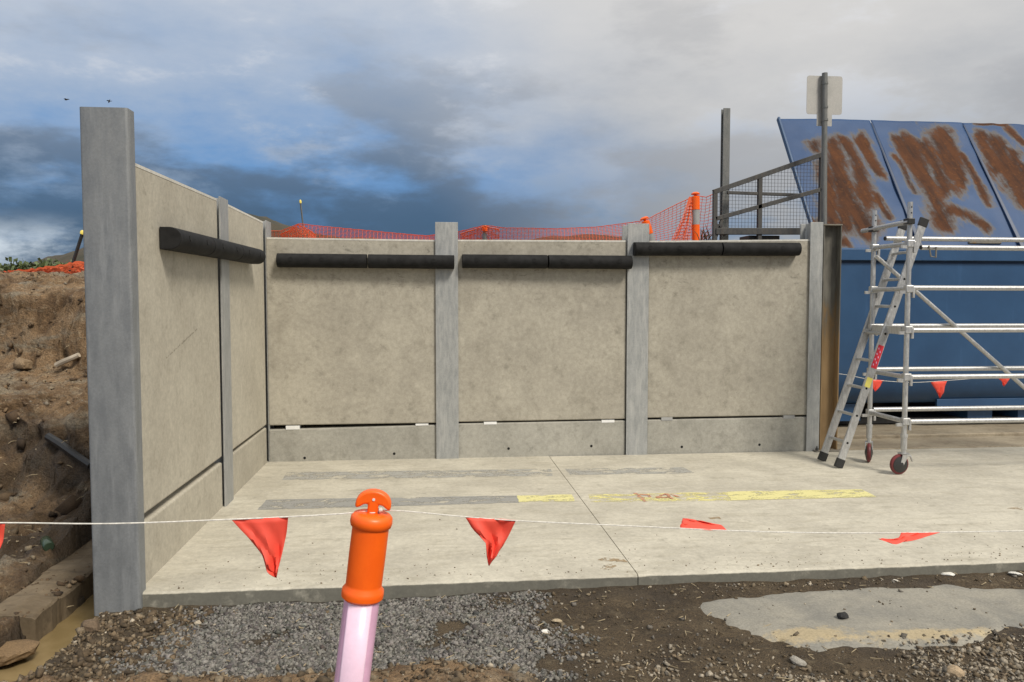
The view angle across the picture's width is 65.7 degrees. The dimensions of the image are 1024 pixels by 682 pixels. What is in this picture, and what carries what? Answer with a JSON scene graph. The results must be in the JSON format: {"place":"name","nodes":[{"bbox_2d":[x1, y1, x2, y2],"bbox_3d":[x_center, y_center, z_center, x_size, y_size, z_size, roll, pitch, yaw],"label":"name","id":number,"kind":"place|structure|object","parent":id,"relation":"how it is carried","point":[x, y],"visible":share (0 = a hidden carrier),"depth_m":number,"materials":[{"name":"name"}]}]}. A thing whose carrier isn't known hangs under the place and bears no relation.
{"place":"outdoors","nodes":[
{"label":"outdoors","id":0,"kind":"place"},
{"bbox_2d":[30,213,372,271],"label":"hill","id":1,"kind":"structure","parent":0,"point":[68,257],"depth_m":378.56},
{"bbox_2d":[94,589,600,681],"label":"gravel","id":2,"kind":"structure","parent":0,"point":[258,660],"depth_m":4.17,"materials":[{"name":"grey gravel"}]},
{"bbox_2d":[0,270,1023,681],"bbox_3d":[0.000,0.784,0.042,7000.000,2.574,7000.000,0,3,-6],"label":"ground","id":3,"kind":"structure","parent":0,"point":[52,484],"depth_m":4.84,"materials":[{"name":"soil"}]},
{"bbox_2d":[0,261,34,270],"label":"shrub","id":4,"kind":"object","parent":3,"relation":"on","point":[2,267],"visible":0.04,"depth_m":55.56,"materials":[{"name":"green plant"}]},
{"bbox_2d":[13,357,32,368],"bbox_3d":[-4.747,0.218,7.664,0.174,0.120,0.160,0,3,4],"label":"rock","id":5,"kind":"object","parent":3,"relation":"on","point":[20,363],"visible":1,"depth_m":7.61,"materials":[{"name":"stone"}]},
{"bbox_2d":[4,257,72,273],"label":"shrub","id":6,"kind":"object","parent":3,"relation":"on","point":[44,263],"visible":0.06,"depth_m":55.58,"materials":[{"name":"green plant"}]},
{"bbox_2d":[0,273,86,533],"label":"soil clods","id":7,"kind":"object","parent":3,"relation":"on","point":[69,504],"visible":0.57,"depth_m":6.26,"materials":[{"name":"soil"}]},
{"bbox_2d":[4,261,83,273],"bbox_3d":[-6.877,-0.937,10.936,3.139,0.413,0.458,0,3,-6],"label":"barrier net","id":8,"kind":"object","parent":3,"relation":"on","point":[78,265],"visible":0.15,"depth_m":10.84,"materials":[{"name":"orange plastic"}]},
{"bbox_2d":[0,271,87,571],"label":"soil clods","id":9,"kind":"object","parent":3,"relation":"on","point":[29,547],"visible":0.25,"depth_m":6.71,"materials":[{"name":"soil"}]},
{"bbox_2d":[0,539,93,640],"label":"footing beam","id":10,"kind":"structure","parent":3,"relation":"on","point":[38,622],"depth_m":4.79,"materials":[{"name":"concrete"}]},
{"bbox_2d":[3,541,92,616],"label":"soil clods","id":11,"kind":"object","parent":10,"relation":"on","point":[79,578],"visible":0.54,"depth_m":4.93,"materials":[{"name":"soil"}]},
{"bbox_2d":[40,536,54,550],"bbox_3d":[-3.208,1.385,5.466,0.071,0.078,0.262,-2,4,-38],"label":"bottle","id":12,"kind":"object","parent":3,"relation":"on","point":[46,543],"visible":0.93,"depth_m":5.38,"materials":[{"name":"green glass"}]},
{"bbox_2d":[0,594,96,681],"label":"puddle water","id":13,"kind":"structure","parent":3,"relation":"on","point":[62,634],"depth_m":4.46,"materials":[{"name":"brown liquid"}]},
{"bbox_2d":[0,639,39,666],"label":"rock","id":14,"kind":"object","parent":13,"relation":"on","point":[12,651],"visible":0.96,"depth_m":4.18,"materials":[{"name":"stone"}]},
{"bbox_2d":[44,433,89,468],"bbox_3d":[-3.432,0.849,6.154,0.525,0.240,0.067,2,3,26],"label":"broken pipe","id":15,"kind":"object","parent":3,"relation":"on","point":[54,440],"visible":0.91,"depth_m":6.13,"materials":[{"name":"black plastic"}]},
{"bbox_2d":[54,353,80,367],"bbox_3d":[-4.242,0.183,7.574,0.248,0.146,0.054,0,3,2],"label":"timber offcut","id":16,"kind":"object","parent":3,"relation":"on","point":[61,362],"visible":1,"depth_m":7.55,"materials":[{"name":"beige wood"}]},
{"bbox_2d":[69,230,82,271],"bbox_3d":[-6.066,-1.135,10.996,0.311,0.805,0.064,0,3,-6],"label":"picket","id":17,"kind":"object","parent":3,"relation":"on","point":[77,247],"visible":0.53,"depth_m":10.99,"materials":[{"name":"black metal"}]},
{"bbox_2d":[80,619,100,631],"bbox_3d":[-2.283,1.550,4.301,0.115,0.088,0.112,0,3,-6],"label":"soil clod","id":18,"kind":"object","parent":3,"relation":"on","point":[89,625],"visible":0.7,"depth_m":4.26,"materials":[{"name":"soil"}]},
{"bbox_2d":[80,107,266,615],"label":"side wall","id":19,"kind":"structure","parent":3,"relation":"on","point":[174,304],"depth_m":4.97,"materials":[{"name":"concrete"}]},
{"bbox_2d":[1,605,542,681],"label":"soil clods","id":20,"kind":"object","parent":3,"relation":"on","point":[81,653],"visible":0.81,"depth_m":3.93,"materials":[{"name":"soil"}]},
{"bbox_2d":[299,200,303,235],"bbox_3d":[-3.337,-1.891,12.643,0.094,0.712,0.035,0,3,-6],"label":"picket","id":21,"kind":"object","parent":3,"relation":"on","point":[300,201],"visible":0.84,"depth_m":12.63,"materials":[{"name":"metal"}]},
{"bbox_2d":[334,489,392,681],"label":"bollard","id":22,"kind":"object","parent":3,"relation":"on","point":[362,593],"visible":0.98,"depth_m":2.17,"materials":[{"name":"orange plastic"}]},
{"bbox_2d":[0,508,1023,577],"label":"flag bunting","id":23,"kind":"object","parent":22,"relation":"hanging from","point":[266,536],"visible":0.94,"depth_m":2.21},
{"bbox_2d":[143,456,637,607],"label":"concrete slab","id":24,"kind":"structure","parent":3,"relation":"on","point":[535,488],"depth_m":5.63,"materials":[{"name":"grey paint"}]},
{"bbox_2d":[0,273,1023,681],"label":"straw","id":25,"kind":"object","parent":3,"relation":"on","point":[472,617],"visible":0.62,"depth_m":4.30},
{"bbox_2d":[7,573,1023,681],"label":"loose stones","id":26,"kind":"object","parent":3,"relation":"on","point":[164,669],"visible":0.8,"depth_m":4.05,"materials":[{"name":"grey gravel"}]},
{"bbox_2d":[262,220,822,461],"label":"back wall","id":27,"kind":"structure","parent":3,"relation":"on","point":[634,341],"depth_m":8.48,"materials":[{"name":"concrete"}]},
{"bbox_2d":[551,618,561,622],"bbox_3d":[0.252,1.557,4.405,0.066,0.030,0.054,5,-10,-13],"label":"rock","id":28,"kind":"object","parent":3,"relation":"on","point":[557,620],"visible":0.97,"depth_m":4.39,"materials":[{"name":"stone"}]},
{"bbox_2d":[532,234,621,239],"bbox_3d":[2.733,-2.686,32.348,8.250,3.291,9.000,0,3,-6],"label":"soil mound","id":29,"kind":"object","parent":3,"relation":"on","point":[577,236],"visible":0.06,"depth_m":31.28,"materials":[{"name":"brown soil"}]},
{"bbox_2d":[640,216,654,240],"bbox_3d":[1.969,-1.124,10.375,0.541,1.010,0.355,-2,3,-27],"label":"bollard","id":30,"kind":"object","parent":3,"relation":"on","point":[651,234],"visible":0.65,"depth_m":10.33,"materials":[{"name":"orange plastic"}]},
{"bbox_2d":[691,192,699,239],"bbox_3d":[2.491,-1.476,10.705,0.351,1.055,0.351,-2,3,-28],"label":"bollard","id":31,"kind":"object","parent":3,"relation":"on","point":[695,204],"visible":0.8,"depth_m":10.65,"materials":[{"name":"orange plastic"}]},
{"bbox_2d":[271,194,711,240],"bbox_3d":[-0.277,-1.544,10.486,6.053,0.876,0.426,0,3,-4],"label":"barrier net","id":32,"kind":"object","parent":31,"relation":"attached to","point":[484,229],"visible":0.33,"depth_m":10.46,"materials":[{"name":"plastic"}]},
{"bbox_2d":[693,224,711,239],"bbox_3d":[2.355,-1.309,9.623,0.302,0.223,0.142,0,3,-6],"label":"dead plant","id":33,"kind":"object","parent":3,"relation":"on","point":[705,236],"visible":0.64,"depth_m":9.62,"materials":[{"name":"plant"}]},
{"bbox_2d":[719,108,729,239],"bbox_3d":[2.538,-1.834,9.473,0.180,1.846,0.180,0,3,-6],"label":"steel post","id":34,"kind":"object","parent":3,"relation":"on","point":[725,149],"visible":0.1,"depth_m":9.43,"materials":[{"name":"grey metal"}]},
{"bbox_2d":[712,152,820,239],"bbox_3d":[2.989,-1.569,9.439,1.360,1.320,0.388,0,3,-6],"label":"railing","id":35,"kind":"object","parent":3,"relation":"on","point":[758,232],"visible":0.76,"depth_m":9.26,"materials":[{"name":"metal"}]},
{"bbox_2d":[550,447,1023,584],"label":"concrete slab","id":36,"kind":"structure","parent":3,"relation":"on","point":[959,489],"depth_m":6.36,"materials":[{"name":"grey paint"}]},
{"bbox_2d":[813,224,848,451],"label":"steel column","id":37,"kind":"structure","parent":36,"relation":"on","point":[830,315],"depth_m":8.86,"materials":[{"name":"metal"}]},
{"bbox_2d":[817,217,928,468],"bbox_3d":[3.672,0.014,8.097,0.930,2.515,0.374,0,3,-6],"label":"ladder","id":38,"kind":"object","parent":36,"relation":"on","point":[922,224],"visible":0.93,"depth_m":7.95,"materials":[{"name":"metal"}]},
{"bbox_2d":[860,202,1023,473],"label":"scaffold tower","id":39,"kind":"structure","parent":36,"relation":"on","point":[899,460],"depth_m":7.76,"materials":[{"name":"metal"}]},
{"bbox_2d":[843,374,1008,397],"bbox_3d":[5.409,0.505,9.255,3.827,0.316,0.052,0,3,-6],"label":"flag bunting","id":40,"kind":"object","parent":39,"relation":"hanging from","point":[939,386],"visible":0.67,"depth_m":9.21},
{"bbox_2d":[557,629,1023,681],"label":"loose stones","id":41,"kind":"object","parent":3,"relation":"on","point":[1011,648],"visible":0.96,"depth_m":3.87,"materials":[{"name":"grey gravel"}]},
{"bbox_2d":[790,655,806,666],"bbox_3d":[1.402,1.572,3.889,0.083,0.042,0.066,21,6,30],"label":"rock","id":42,"kind":"object","parent":3,"relation":"on","point":[796,660],"visible":0.98,"depth_m":3.87,"materials":[{"name":"stone"}]},
{"bbox_2d":[806,72,842,223],"bbox_3d":[3.536,-1.924,8.980,0.420,2.177,0.080,0,3,-6],"label":"road sign","id":43,"kind":"object","parent":3,"relation":"on","point":[824,98],"visible":0.94,"depth_m":8.96,"materials":[{"name":"metal"}]},
{"bbox_2d":[700,584,1023,651],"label":"concrete spill","id":44,"kind":"object","parent":3,"relation":"on","point":[815,622],"visible":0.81,"depth_m":4.44,"materials":[{"name":"grey concrete"}]},
{"bbox_2d":[837,612,848,618],"bbox_3d":[1.834,1.520,4.398,0.082,0.050,0.052,12,9,-38],"label":"rock","id":45,"kind":"object","parent":44,"relation":"on","point":[842,615],"visible":1,"depth_m":4.38,"materials":[{"name":"stone"}]},
{"bbox_2d":[830,436,1023,449],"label":"apron","id":46,"kind":"object","parent":3,"relation":"on","point":[946,442],"visible":0.47,"depth_m":9.29,"materials":[{"name":"concrete"}]},
{"bbox_2d":[837,422,1023,438],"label":"apron","id":47,"kind":"object","parent":3,"relation":"on","point":[886,430],"visible":0.14,"depth_m":9.89,"materials":[{"name":"concrete"}]},
{"bbox_2d":[777,117,1023,423],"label":"waste bin","id":48,"kind":"object","parent":47,"relation":"on","point":[954,179],"visible":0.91,"depth_m":10.13,"materials":[{"name":"blue metal"}]},
{"bbox_2d":[941,572,954,575],"bbox_3d":[2.798,1.496,5.112,0.106,0.024,0.088,-1,-1,41],"label":"concrete scrap","id":49,"kind":"object","parent":3,"relation":"on","point":[949,573],"visible":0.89,"depth_m":5.08,"materials":[{"name":"concrete"}]},
{"bbox_2d":[946,665,964,676],"bbox_3d":[2.107,1.574,3.772,0.091,0.064,0.082,-9,16,-39],"label":"rock","id":50,"kind":"object","parent":3,"relation":"on","point":[955,670],"visible":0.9,"depth_m":3.75,"materials":[{"name":"stone"}]},
{"bbox_2d":[1008,571,1022,575],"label":"concrete scrap","id":51,"kind":"object","parent":3,"relation":"on","point":[1015,573],"visible":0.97,"depth_m":5.06,"materials":[{"name":"concrete"}]},
{"bbox_2d":[0,0,1023,264],"label":"sky","id":52,"kind":"structure","parent":0,"point":[395,116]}
]}

